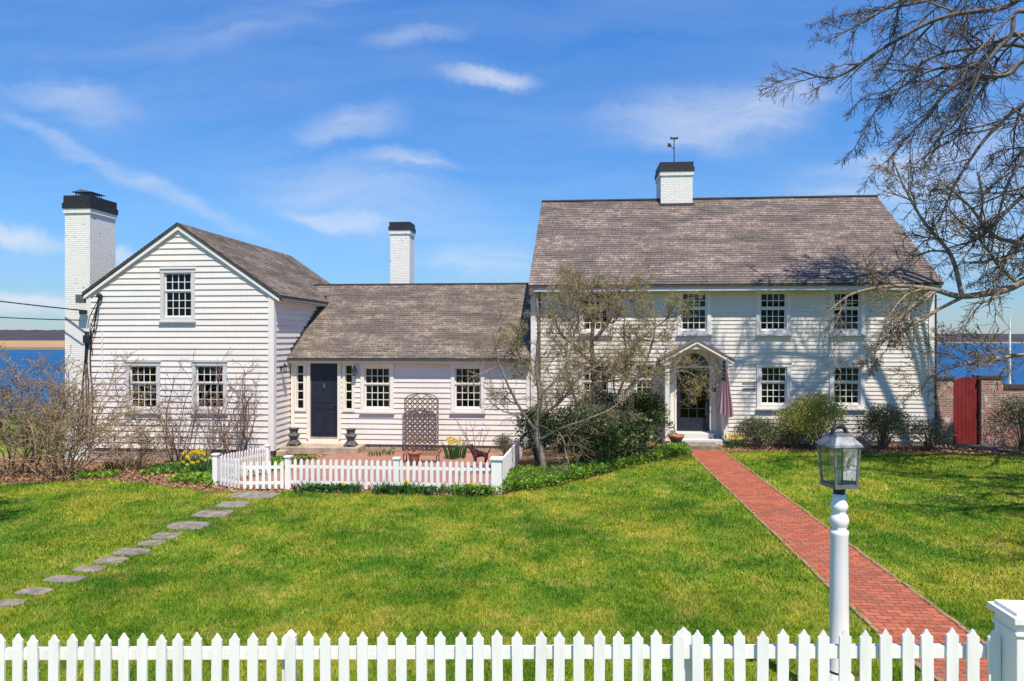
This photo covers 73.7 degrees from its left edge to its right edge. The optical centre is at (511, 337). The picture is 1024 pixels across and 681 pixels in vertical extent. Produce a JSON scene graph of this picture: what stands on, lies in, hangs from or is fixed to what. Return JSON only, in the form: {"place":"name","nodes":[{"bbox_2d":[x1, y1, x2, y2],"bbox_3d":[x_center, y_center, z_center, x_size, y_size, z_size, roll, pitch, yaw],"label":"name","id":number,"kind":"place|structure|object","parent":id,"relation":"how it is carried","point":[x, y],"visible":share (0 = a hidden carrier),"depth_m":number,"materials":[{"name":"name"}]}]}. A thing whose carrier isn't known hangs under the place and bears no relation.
{"place":"outdoors","nodes":[
{"label":"outdoors","id":0,"kind":"place"},
{"bbox_2d":[0,330,64,340],"bbox_3d":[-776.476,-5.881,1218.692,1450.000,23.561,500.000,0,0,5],"label":"hills","id":1,"kind":"structure","parent":0,"point":[32,335],"depth_m":1014.89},
{"bbox_2d":[0,341,64,349],"bbox_3d":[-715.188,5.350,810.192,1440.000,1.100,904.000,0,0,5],"label":"marsh","id":2,"kind":"structure","parent":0,"point":[34,345],"depth_m":393.94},
{"bbox_2d":[246,453,502,487],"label":"brick patio","id":3,"kind":"structure","parent":0,"point":[362,457],"depth_m":19.13,"materials":[{"name":"brick"}]},
{"bbox_2d":[367,447,394,456],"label":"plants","id":4,"kind":"object","parent":3,"relation":"on","point":[383,451],"visible":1,"depth_m":21.27,"materials":[{"name":"green plant"}]},
{"bbox_2d":[400,435,433,464],"bbox_3d":[-2.669,3.208,19.314,0.960,0.842,0.440,0,0,5],"label":"tan planter","id":5,"kind":"object","parent":3,"relation":"on","point":[414,454],"visible":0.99,"depth_m":19.22,"materials":[{"name":"ceramic"}]},
{"bbox_2d":[402,445,441,462],"bbox_3d":[-2.620,3.411,19.906,1.134,0.490,0.439,0,0,5],"label":"garden bench","id":6,"kind":"object","parent":3,"relation":"on","point":[426,453],"visible":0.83,"depth_m":19.98,"materials":[{"name":"wood"}]},
{"bbox_2d":[442,436,467,459],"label":"yellow flower bush","id":7,"kind":"object","parent":3,"relation":"on","point":[454,451],"visible":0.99,"depth_m":20.51,"materials":[{"name":"green plant"}]},
{"bbox_2d":[466,444,489,463],"bbox_3d":[-0.914,3.234,18.540,0.672,0.669,0.203,0,0,5],"label":"dog statue","id":8,"kind":"object","parent":3,"relation":"on","point":[475,452],"visible":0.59,"depth_m":18.47,"materials":[{"name":"metal"}]},
{"bbox_2d":[492,432,522,455],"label":"evergreen shrub","id":9,"kind":"object","parent":3,"relation":"on","point":[505,445],"visible":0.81,"depth_m":20.45,"materials":[{"name":"green plant"}]},
{"bbox_2d":[0,417,1023,680],"bbox_3d":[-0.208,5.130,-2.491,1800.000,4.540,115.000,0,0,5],"label":"lawn","id":10,"kind":"structure","parent":0,"point":[864,465],"depth_m":9.95,"materials":[{"name":"plant"}]},
{"bbox_2d":[0,599,27,606],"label":"stepping stone","id":11,"kind":"object","parent":10,"relation":"on","point":[7,602],"visible":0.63,"depth_m":8.44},
{"bbox_2d":[14,587,53,595],"bbox_3d":[-6.170,3.313,8.834,0.424,0.074,0.246,0,0,5],"label":"stepping stone","id":12,"kind":"object","parent":10,"relation":"on","point":[38,590],"visible":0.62,"depth_m":8.83,"materials":[{"name":"stone"}]},
{"bbox_2d":[43,575,86,582],"bbox_3d":[-6.083,3.313,9.286,0.536,0.073,0.255,0,0,5],"label":"stepping stone","id":13,"kind":"object","parent":10,"relation":"on","point":[63,578],"visible":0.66,"depth_m":9.27,"materials":[{"name":"stone"}]},
{"bbox_2d":[72,565,106,571],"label":"stepping stone","id":14,"kind":"object","parent":10,"relation":"on","point":[91,568],"visible":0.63,"depth_m":9.68,"materials":[{"name":"stone"}]},
{"bbox_2d":[93,556,127,563],"bbox_3d":[-5.907,3.316,10.067,0.469,0.069,0.304,0,0,5],"label":"stepping stone","id":15,"kind":"object","parent":10,"relation":"on","point":[109,559],"visible":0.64,"depth_m":10.07,"materials":[{"name":"stone"}]},
{"bbox_2d":[111,548,151,555],"bbox_3d":[-5.831,3.314,10.467,0.550,0.072,0.340,0,0,5],"label":"stepping stone","id":16,"kind":"object","parent":10,"relation":"on","point":[129,551],"visible":0.57,"depth_m":10.44,"materials":[{"name":"stone"}]},
{"bbox_2d":[137,540,165,546],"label":"stepping stone","id":17,"kind":"object","parent":10,"relation":"on","point":[153,542],"visible":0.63,"depth_m":10.90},
{"bbox_2d":[149,532,181,538],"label":"stepping stone","id":18,"kind":"object","parent":10,"relation":"on","point":[164,535],"visible":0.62,"depth_m":11.29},
{"bbox_2d":[166,521,210,529],"bbox_3d":[-5.660,3.316,11.936,0.712,0.069,0.488,0,0,5],"label":"stepping stone","id":19,"kind":"object","parent":10,"relation":"on","point":[186,525],"visible":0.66,"depth_m":11.89,"materials":[{"name":"stone"}]},
{"bbox_2d":[190,510,233,517],"bbox_3d":[-5.572,3.313,12.713,0.684,0.073,0.492,0,0,5],"label":"stepping stone","id":20,"kind":"object","parent":10,"relation":"on","point":[210,513],"visible":0.63,"depth_m":12.69,"materials":[{"name":"stone"}]},
{"bbox_2d":[214,501,252,507],"bbox_3d":[-5.478,3.313,13.422,0.638,0.074,0.530,0,0,5],"label":"stepping stone","id":21,"kind":"object","parent":10,"relation":"on","point":[231,504],"visible":0.62,"depth_m":13.37,"materials":[{"name":"stone"}]},
{"bbox_2d":[228,491,279,498],"bbox_3d":[-5.359,3.317,14.221,1.020,0.069,0.620,0,0,5],"label":"stepping stone","id":22,"kind":"object","parent":10,"relation":"on","point":[251,494],"visible":0.68,"depth_m":14.24,"materials":[{"name":"stone"}]},
{"bbox_2d":[0,442,689,496],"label":"mulch bed","id":23,"kind":"object","parent":10,"relation":"on","point":[527,457],"visible":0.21,"depth_m":17.79,"materials":[{"name":"brown soil"}]},
{"bbox_2d":[0,350,98,473],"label":"bare shrub","id":24,"kind":"object","parent":23,"relation":"on","point":[13,431],"visible":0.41,"depth_m":18.22,"materials":[{"name":"brown plant"}]},
{"bbox_2d":[0,341,181,479],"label":"bare shrub","id":25,"kind":"object","parent":23,"relation":"on","point":[50,421],"visible":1,"depth_m":17.23,"materials":[{"name":"beige plant"}]},
{"bbox_2d":[103,454,144,469],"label":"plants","id":26,"kind":"object","parent":23,"relation":"on","point":[108,466],"visible":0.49,"depth_m":19.72,"materials":[{"name":"green plant"}]},
{"bbox_2d":[101,416,177,471],"bbox_3d":[-10.612,3.081,19.406,2.621,1.587,1.986,0,0,5],"label":"bare shrub","id":27,"kind":"object","parent":23,"relation":"on","point":[140,456],"visible":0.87,"depth_m":19.30,"materials":[{"name":"beige plant"}]},
{"bbox_2d":[139,462,178,473],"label":"daffodil clump","id":28,"kind":"object","parent":23,"relation":"on","point":[160,466],"visible":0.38,"depth_m":18.16,"materials":[{"name":"green plant"}]},
{"bbox_2d":[119,349,221,462],"bbox_3d":[-10.318,2.119,20.692,2.790,3.595,2.896,0,0,30],"label":"bare shrub","id":29,"kind":"object","parent":23,"relation":"on","point":[174,450],"visible":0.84,"depth_m":20.59,"materials":[{"name":"brown plant"}]},
{"bbox_2d":[170,458,200,473],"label":"daffodil clump","id":30,"kind":"object","parent":23,"relation":"on","point":[186,464],"visible":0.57,"depth_m":17.25,"materials":[{"name":"green plant"}]},
{"bbox_2d":[69,454,312,487],"bbox_3d":[-8.345,3.492,18.069,4.283,0.760,6.206,0,0,5],"label":"bed greenery","id":31,"kind":"object","parent":23,"relation":"on","point":[195,477],"visible":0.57,"depth_m":16.74,"materials":[{"name":"green plant"}]},
{"bbox_2d":[178,448,211,467],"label":"daffodil clump","id":32,"kind":"object","parent":23,"relation":"on","point":[195,451],"visible":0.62,"depth_m":18.33,"materials":[{"name":"yellow plant"}]},
{"bbox_2d":[188,456,211,472],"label":"daffodil clump","id":33,"kind":"object","parent":23,"relation":"on","point":[205,466],"visible":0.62,"depth_m":17.05,"materials":[{"name":"green plant"}]},
{"bbox_2d":[167,395,242,461],"bbox_3d":[-9.386,2.780,20.533,2.801,2.211,1.524,0,0,-1],"label":"bare shrub","id":34,"kind":"object","parent":23,"relation":"on","point":[223,449],"visible":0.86,"depth_m":20.53,"materials":[{"name":"brown plant"}]},
{"bbox_2d":[192,348,262,459],"bbox_3d":[-8.440,2.073,21.042,2.230,3.576,2.960,0,0,5],"label":"bare shrub","id":35,"kind":"object","parent":23,"relation":"on","point":[243,425],"visible":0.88,"depth_m":20.56,"materials":[{"name":"brown plant"}]},
{"bbox_2d":[220,456,242,487],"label":"gate","id":36,"kind":"structure","parent":23,"relation":"on","point":[224,464],"depth_m":14.95,"materials":[{"name":"white paint"}]},
{"bbox_2d":[211,444,270,484],"bbox_3d":[-6.483,3.112,16.490,0.154,1.025,2.634,0,0,6],"label":"picket fence","id":37,"kind":"object","parent":23,"relation":"on","point":[265,454],"visible":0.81,"depth_m":16.40,"materials":[{"name":"white paint"}]},
{"bbox_2d":[243,461,283,488],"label":"picket gate","id":38,"kind":"structure","parent":23,"relation":"on","point":[263,482],"depth_m":14.73,"materials":[{"name":"white paint"}]},
{"bbox_2d":[292,478,318,494],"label":"daffodil clump","id":39,"kind":"object","parent":23,"relation":"on","point":[299,488],"visible":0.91,"depth_m":14.51,"materials":[{"name":"green plant"}]},
{"bbox_2d":[341,479,364,494],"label":"daffodil clump","id":40,"kind":"object","parent":23,"relation":"on","point":[349,489],"visible":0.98,"depth_m":14.41,"materials":[{"name":"green plant"}]},
{"bbox_2d":[370,479,389,494],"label":"daffodil clump","id":41,"kind":"object","parent":23,"relation":"on","point":[373,488],"visible":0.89,"depth_m":14.39,"materials":[{"name":"green plant"}]},
{"bbox_2d":[284,455,490,490],"bbox_3d":[-2.655,3.002,14.706,4.615,0.831,0.150,0,0,5],"label":"picket fence","id":42,"kind":"object","parent":23,"relation":"on","point":[397,468],"visible":0.87,"depth_m":14.68,"materials":[{"name":"white paint"}]},
{"bbox_2d":[301,482,488,494],"bbox_3d":[-2.507,3.205,14.491,4.166,0.206,0.549,0,0,5],"label":"bed greenery","id":43,"kind":"object","parent":23,"relation":"on","point":[332,487],"visible":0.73,"depth_m":14.51,"materials":[{"name":"green plant"}]},
{"bbox_2d":[385,480,410,495],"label":"daffodil clump","id":44,"kind":"object","parent":23,"relation":"on","point":[393,491],"visible":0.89,"depth_m":14.29,"materials":[{"name":"green plant"}]},
{"bbox_2d":[400,479,422,495],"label":"daffodil clump","id":45,"kind":"object","parent":23,"relation":"on","point":[406,491],"visible":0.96,"depth_m":14.38,"materials":[{"name":"green plant"}]},
{"bbox_2d":[404,393,438,449],"bbox_3d":[-2.908,2.709,21.917,1.111,1.832,0.036,0,0,5],"label":"trellis","id":46,"kind":"object","parent":23,"relation":"on","point":[437,418],"visible":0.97,"depth_m":21.91,"materials":[{"name":"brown wood"}]},
{"bbox_2d":[431,481,455,494],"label":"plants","id":47,"kind":"object","parent":23,"relation":"on","point":[443,489],"visible":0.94,"depth_m":14.38,"materials":[{"name":"green plant"}]},
{"bbox_2d":[455,482,476,496],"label":"daffodil clump","id":48,"kind":"object","parent":23,"relation":"on","point":[465,491],"visible":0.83,"depth_m":14.16,"materials":[{"name":"green plant"}]},
{"bbox_2d":[451,412,489,450],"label":"bare shrub","id":49,"kind":"object","parent":23,"relation":"on","point":[473,434],"visible":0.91,"depth_m":21.43,"materials":[{"name":"brown plant"}]},
{"bbox_2d":[0,442,1023,494],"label":"bark chips","id":50,"kind":"object","parent":23,"relation":"on","point":[60,476],"visible":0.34,"depth_m":19.39,"materials":[{"name":"wood"}]},
{"bbox_2d":[502,432,523,482],"bbox_3d":[0.047,3.090,17.986,0.052,0.902,6.758,0,0,5],"label":"picket fence","id":51,"kind":"object","parent":23,"relation":"on","point":[512,456],"visible":0.62,"depth_m":17.11,"materials":[{"name":"white paint"}]},
{"bbox_2d":[512,404,558,464],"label":"rhododendron","id":52,"kind":"object","parent":23,"relation":"on","point":[532,445],"visible":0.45,"depth_m":18.41,"materials":[{"name":"green plant"}]},
{"bbox_2d":[459,268,648,477],"bbox_3d":[1.046,0.827,16.605,4.468,5.120,2.607,0,0,5],"label":"crabapple tree","id":53,"kind":"object","parent":23,"relation":"on","point":[566,380],"visible":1,"depth_m":16.63,"materials":[{"name":"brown plant"}]},
{"bbox_2d":[450,441,693,495],"bbox_3d":[1.792,3.221,17.314,8.823,0.389,2.119,0,0,-45],"label":"ground cover","id":54,"kind":"object","parent":23,"relation":"on","point":[531,477],"visible":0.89,"depth_m":16.23,"materials":[{"name":"green plant"}]},
{"bbox_2d":[534,399,642,461],"bbox_3d":[1.913,2.484,17.763,2.878,1.739,2.538,0,0,5],"label":"rhododendron","id":55,"kind":"object","parent":23,"relation":"on","point":[564,420],"visible":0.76,"depth_m":17.21,"materials":[{"name":"green plant"}]},
{"bbox_2d":[571,388,623,450],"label":"rhododendron","id":56,"kind":"object","parent":23,"relation":"on","point":[602,395],"visible":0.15,"depth_m":19.64,"materials":[{"name":"green plant"}]},
{"bbox_2d":[588,408,661,456],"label":"rhododendron","id":57,"kind":"object","parent":23,"relation":"on","point":[640,429],"visible":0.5,"depth_m":17.87,"materials":[{"name":"green plant"}]},
{"bbox_2d":[535,255,722,452],"bbox_3d":[3.188,0.451,18.368,5.025,5.576,3.075,0,0,31],"label":"crabapple tree","id":58,"kind":"object","parent":23,"relation":"on","point":[626,369],"visible":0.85,"depth_m":18.46,"materials":[{"name":"brown plant"}]},
{"bbox_2d":[617,388,677,447],"bbox_3d":[3.749,2.352,19.269,1.761,1.907,1.831,0,0,5],"label":"rhododendron","id":59,"kind":"object","parent":23,"relation":"on","point":[655,409],"visible":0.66,"depth_m":18.95,"materials":[{"name":"green plant"}]},
{"bbox_2d":[667,433,684,443],"bbox_3d":[4.834,3.080,20.118,0.500,0.420,0.500,0,0,5],"label":"terracotta urn","id":60,"kind":"object","parent":23,"relation":"on","point":[677,438],"visible":0.52,"depth_m":19.96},
{"bbox_2d":[490,456,503,492],"bbox_3d":[-0.323,2.975,14.547,0.280,0.850,0.280,0,0,5],"label":"fence corner post","id":61,"kind":"object","parent":10,"relation":"on","point":[496,470],"visible":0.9,"depth_m":14.44,"materials":[{"name":"white paint"}]},
{"bbox_2d":[0,627,1000,680],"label":"picket fence","id":62,"kind":"object","parent":10,"relation":"on","point":[687,652],"visible":1,"depth_m":4.95,"materials":[{"name":"white paint"}]},
{"bbox_2d":[62,137,943,462],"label":"colonial house","id":63,"kind":"structure","parent":10,"relation":"on","point":[764,277],"depth_m":21.75,"materials":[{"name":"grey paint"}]},
{"bbox_2d":[0,317,79,320],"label":"overhead wire","id":64,"kind":"object","parent":63,"relation":"attached to","point":[40,319],"visible":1,"depth_m":22.32,"materials":[{"name":"black metal"}]},
{"bbox_2d":[0,301,80,310],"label":"overhead wire","id":65,"kind":"object","parent":63,"relation":"attached to","point":[41,305],"visible":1,"depth_m":22.35,"materials":[{"name":"black metal"}]},
{"bbox_2d":[125,361,160,413],"bbox_3d":[-11.674,1.593,21.701,1.200,1.653,0.314,0,0,5],"label":"window","id":66,"kind":"structure","parent":63,"relation":"in","point":[150,370],"depth_m":21.66,"materials":[{"name":"grey paint"}]},
{"bbox_2d":[158,268,195,322],"bbox_3d":[-10.535,-1.317,21.549,1.200,1.707,0.200,0,0,5],"label":"window","id":67,"kind":"structure","parent":63,"relation":"in","point":[177,285],"depth_m":21.57,"materials":[{"name":"grey paint"}]},
{"bbox_2d":[191,361,227,413],"bbox_3d":[-9.492,1.580,21.492,1.200,1.641,0.260,0,0,5],"label":"window","id":68,"kind":"structure","parent":63,"relation":"in","point":[204,368],"depth_m":21.48,"materials":[{"name":"grey paint"}]},
{"bbox_2d":[286,427,301,445],"bbox_3d":[-7.031,3.225,22.010,0.416,0.589,0.416,0,0,5],"label":"stone urn","id":69,"kind":"object","parent":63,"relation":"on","point":[294,435],"visible":1,"depth_m":21.89,"materials":[{"name":"stone"}]},
{"bbox_2d":[310,363,336,438],"bbox_3d":[-6.186,2.100,22.491,0.930,2.481,0.140,0,0,5],"label":"door","id":70,"kind":"structure","parent":63,"relation":"in","point":[323,375],"depth_m":22.52,"materials":[{"name":"blue paint"}]},
{"bbox_2d":[343,428,358,446],"bbox_3d":[-5.160,3.225,21.854,0.416,0.589,0.416,0,0,5],"label":"stone urn","id":71,"kind":"object","parent":63,"relation":"on","point":[350,435],"visible":1,"depth_m":21.73,"materials":[{"name":"stone"}]},
{"bbox_2d":[359,363,394,413],"bbox_3d":[-4.402,1.675,22.400,1.160,1.634,0.314,0,0,5],"label":"window","id":72,"kind":"structure","parent":63,"relation":"in","point":[376,379],"depth_m":22.36,"materials":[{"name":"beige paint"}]},
{"bbox_2d":[450,364,485,413],"bbox_3d":[-1.422,1.657,22.152,1.160,1.620,0.314,0,0,5],"label":"window","id":73,"kind":"structure","parent":63,"relation":"in","point":[463,402],"depth_m":22.11,"materials":[{"name":"white paint"}]},
{"bbox_2d":[578,292,611,335],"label":"window","id":74,"kind":"structure","parent":63,"relation":"in","point":[588,330],"depth_m":21.69,"materials":[{"name":"white paint"}]},
{"bbox_2d":[579,361,612,407],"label":"window","id":75,"kind":"structure","parent":63,"relation":"in","point":[607,385],"depth_m":21.69,"materials":[{"name":"white paint"}]},
{"bbox_2d":[632,360,657,397],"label":"window","id":76,"kind":"structure","parent":63,"relation":"in","point":[655,365],"depth_m":21.53,"materials":[{"name":"white paint"}]},
{"bbox_2d":[677,368,708,430],"bbox_3d":[5.666,1.950,21.388,1.020,1.980,0.110,0,0,5],"label":"door","id":77,"kind":"structure","parent":63,"relation":"in","point":[696,417],"depth_m":21.41,"materials":[{"name":"blue paint"}]},
{"bbox_2d":[676,292,712,335],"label":"window","id":78,"kind":"structure","parent":63,"relation":"in","point":[697,326],"depth_m":21.42,"materials":[{"name":"white paint"}]},
{"bbox_2d":[718,356,733,417],"bbox_3d":[6.430,1.491,20.532,0.423,1.869,0.292,0,0,35],"label":"flag","id":79,"kind":"object","parent":63,"relation":"attached to","point":[725,407],"visible":0.99,"depth_m":20.48,"materials":[{"name":"fabric"}]},
{"bbox_2d":[755,291,792,335],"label":"window","id":80,"kind":"structure","parent":63,"relation":"in","point":[773,308],"depth_m":21.22,"materials":[{"name":"white paint"}]},
{"bbox_2d":[756,362,792,409],"bbox_3d":[8.131,1.517,21.255,1.100,1.478,0.314,0,0,5],"label":"window","id":81,"kind":"structure","parent":63,"relation":"in","point":[773,378],"depth_m":21.21,"materials":[{"name":"white paint"}]},
{"bbox_2d":[828,291,866,335],"bbox_3d":[10.304,-0.773,21.017,1.100,1.468,0.200,0,0,5],"label":"window","id":82,"kind":"structure","parent":63,"relation":"in","point":[856,319],"depth_m":21.03,"materials":[{"name":"white paint"}]},
{"bbox_2d":[829,362,866,409],"bbox_3d":[10.309,1.504,21.074,1.100,1.468,0.314,0,0,5],"label":"window","id":83,"kind":"structure","parent":63,"relation":"in","point":[853,388],"depth_m":21.03,"materials":[{"name":"white paint"}]},
{"bbox_2d":[691,453,943,680],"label":"walk edging","id":84,"kind":"object","parent":10,"relation":"on","point":[868,621],"visible":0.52,"depth_m":9.90,"materials":[{"name":"stone"}]},
{"bbox_2d":[691,449,986,680],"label":"brick walk","id":85,"kind":"structure","parent":10,"relation":"on","point":[883,600],"depth_m":9.70,"materials":[{"name":"brick"}]},
{"bbox_2d":[816,424,862,680],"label":"lamp post","id":86,"kind":"object","parent":10,"relation":"on","point":[847,443],"visible":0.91,"depth_m":5.93,"materials":[{"name":"white paint"}]},
{"bbox_2d":[720,449,986,642],"bbox_3d":[5.456,3.164,11.916,0.078,0.373,16.256,0,0,5],"label":"walk edging","id":87,"kind":"object","parent":10,"relation":"on","point":[909,587],"visible":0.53,"depth_m":9.70,"materials":[{"name":"stone"}]},
{"bbox_2d":[719,443,1023,454],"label":"mulch bed","id":88,"kind":"object","parent":10,"relation":"on","point":[906,450],"visible":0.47,"depth_m":19.83,"materials":[{"name":"brown plant"}]},
{"bbox_2d":[722,433,749,448],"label":"yellow flower bush","id":89,"kind":"object","parent":88,"relation":"on","point":[730,444],"visible":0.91,"depth_m":20.33,"materials":[{"name":"green plant"}]},
{"bbox_2d":[730,414,788,447],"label":"holly shrub","id":90,"kind":"object","parent":88,"relation":"on","point":[756,432],"visible":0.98,"depth_m":20.15,"materials":[{"name":"green plant"}]},
{"bbox_2d":[774,422,812,447],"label":"holly shrub","id":91,"kind":"object","parent":88,"relation":"on","point":[790,440],"visible":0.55,"depth_m":20.14,"materials":[{"name":"green plant"}]},
{"bbox_2d":[770,389,851,449],"bbox_3d":[8.743,2.420,20.024,2.226,1.780,2.553,0,0,22],"label":"pieris shrub","id":92,"kind":"object","parent":88,"relation":"on","point":[811,415],"visible":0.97,"depth_m":19.90,"materials":[{"name":"green plant"}]},
{"bbox_2d":[856,437,867,451],"bbox_3d":[9.919,3.050,19.515,0.403,0.397,0.419,0,0,5],"label":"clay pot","id":93,"kind":"object","parent":88,"relation":"on","point":[863,442],"visible":0.5,"depth_m":19.38,"materials":[{"name":"ceramic"}]},
{"bbox_2d":[850,402,923,448],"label":"holly shrub","id":94,"kind":"object","parent":88,"relation":"on","point":[885,420],"visible":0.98,"depth_m":19.74,"materials":[{"name":"green plant"}]},
{"bbox_2d":[905,414,956,450],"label":"holly shrub","id":95,"kind":"object","parent":88,"relation":"on","point":[928,438],"visible":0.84,"depth_m":19.72,"materials":[{"name":"green plant"}]},
{"bbox_2d":[958,445,1021,451],"bbox_3d":[14.097,3.285,20.124,1.477,0.070,0.950,0,0,5],"label":"mulch bed","id":96,"kind":"object","parent":88,"relation":"on","point":[983,447],"visible":0.64,"depth_m":20.12,"materials":[{"name":"soil"}]},
{"bbox_2d":[974,393,1023,450],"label":"holly shrub","id":97,"kind":"object","parent":88,"relation":"on","point":[1018,414],"visible":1,"depth_m":19.68,"materials":[{"name":"green plant"}]},
{"bbox_2d":[755,0,1023,306],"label":"bare tree","id":98,"kind":"object","parent":10,"relation":"on","point":[973,80],"visible":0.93,"depth_m":16.92,"materials":[{"name":"grey plant"}]},
{"bbox_2d":[810,130,1023,413],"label":"bare tree","id":99,"kind":"object","parent":10,"relation":"on","point":[897,334],"visible":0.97,"depth_m":16.49,"materials":[{"name":"grey plant"}]},
{"bbox_2d":[932,376,954,444],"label":"brick garden wall","id":100,"kind":"structure","parent":10,"relation":"on","point":[945,407],"depth_m":20.77,"materials":[{"name":"brick"}]},
{"bbox_2d":[974,539,1005,547],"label":"fallen twig","id":101,"kind":"object","parent":10,"relation":"on","point":[992,545],"visible":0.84,"depth_m":10.68,"materials":[{"name":"wood"}]},
{"bbox_2d":[971,375,1023,445],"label":"brick garden wall","id":102,"kind":"structure","parent":10,"relation":"on","point":[989,398],"depth_m":20.67,"materials":[{"name":"brick"}]},
{"bbox_2d":[953,377,978,443],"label":"garden gate","id":103,"kind":"structure","parent":102,"relation":"attached to","point":[965,404],"depth_m":20.85,"materials":[{"name":"red paint"}]},
{"bbox_2d":[987,599,1023,680],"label":"gate post","id":104,"kind":"object","parent":10,"relation":"on","point":[1008,619],"visible":1,"depth_m":4.56,"materials":[{"name":"white paint"}]},
{"bbox_2d":[1008,316,1010,383],"bbox_3d":[23.453,2.450,32.163,0.120,6.900,0.114,0,0,5],"label":"white pole","id":105,"kind":"object","parent":10,"relation":"on","point":[1009,381],"visible":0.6,"depth_m":32.13,"materials":[{"name":"metal"}]},
{"bbox_2d":[0,343,1023,415],"bbox_3d":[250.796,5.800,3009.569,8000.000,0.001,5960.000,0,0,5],"label":"water","id":106,"kind":"structure","parent":0,"point":[54,357],"depth_m":144.94,"materials":[{"name":"liquid"}]},
{"bbox_2d":[0,0,1023,333],"label":"sky","id":107,"kind":"structure","parent":0,"point":[301,130],"materials":[{"name":"blue"}]},
{"bbox_2d":[937,334,1023,341],"bbox_3d":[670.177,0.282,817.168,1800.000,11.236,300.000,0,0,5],"label":"hills","id":108,"kind":"structure","parent":0,"point":[1014,337],"depth_m":716.20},
{"bbox_2d":[937,342,1023,342],"bbox_3d":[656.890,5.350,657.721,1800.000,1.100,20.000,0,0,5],"label":"beach","id":109,"kind":"structure","parent":0,"point":[984,342],"depth_m":663.93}
]}

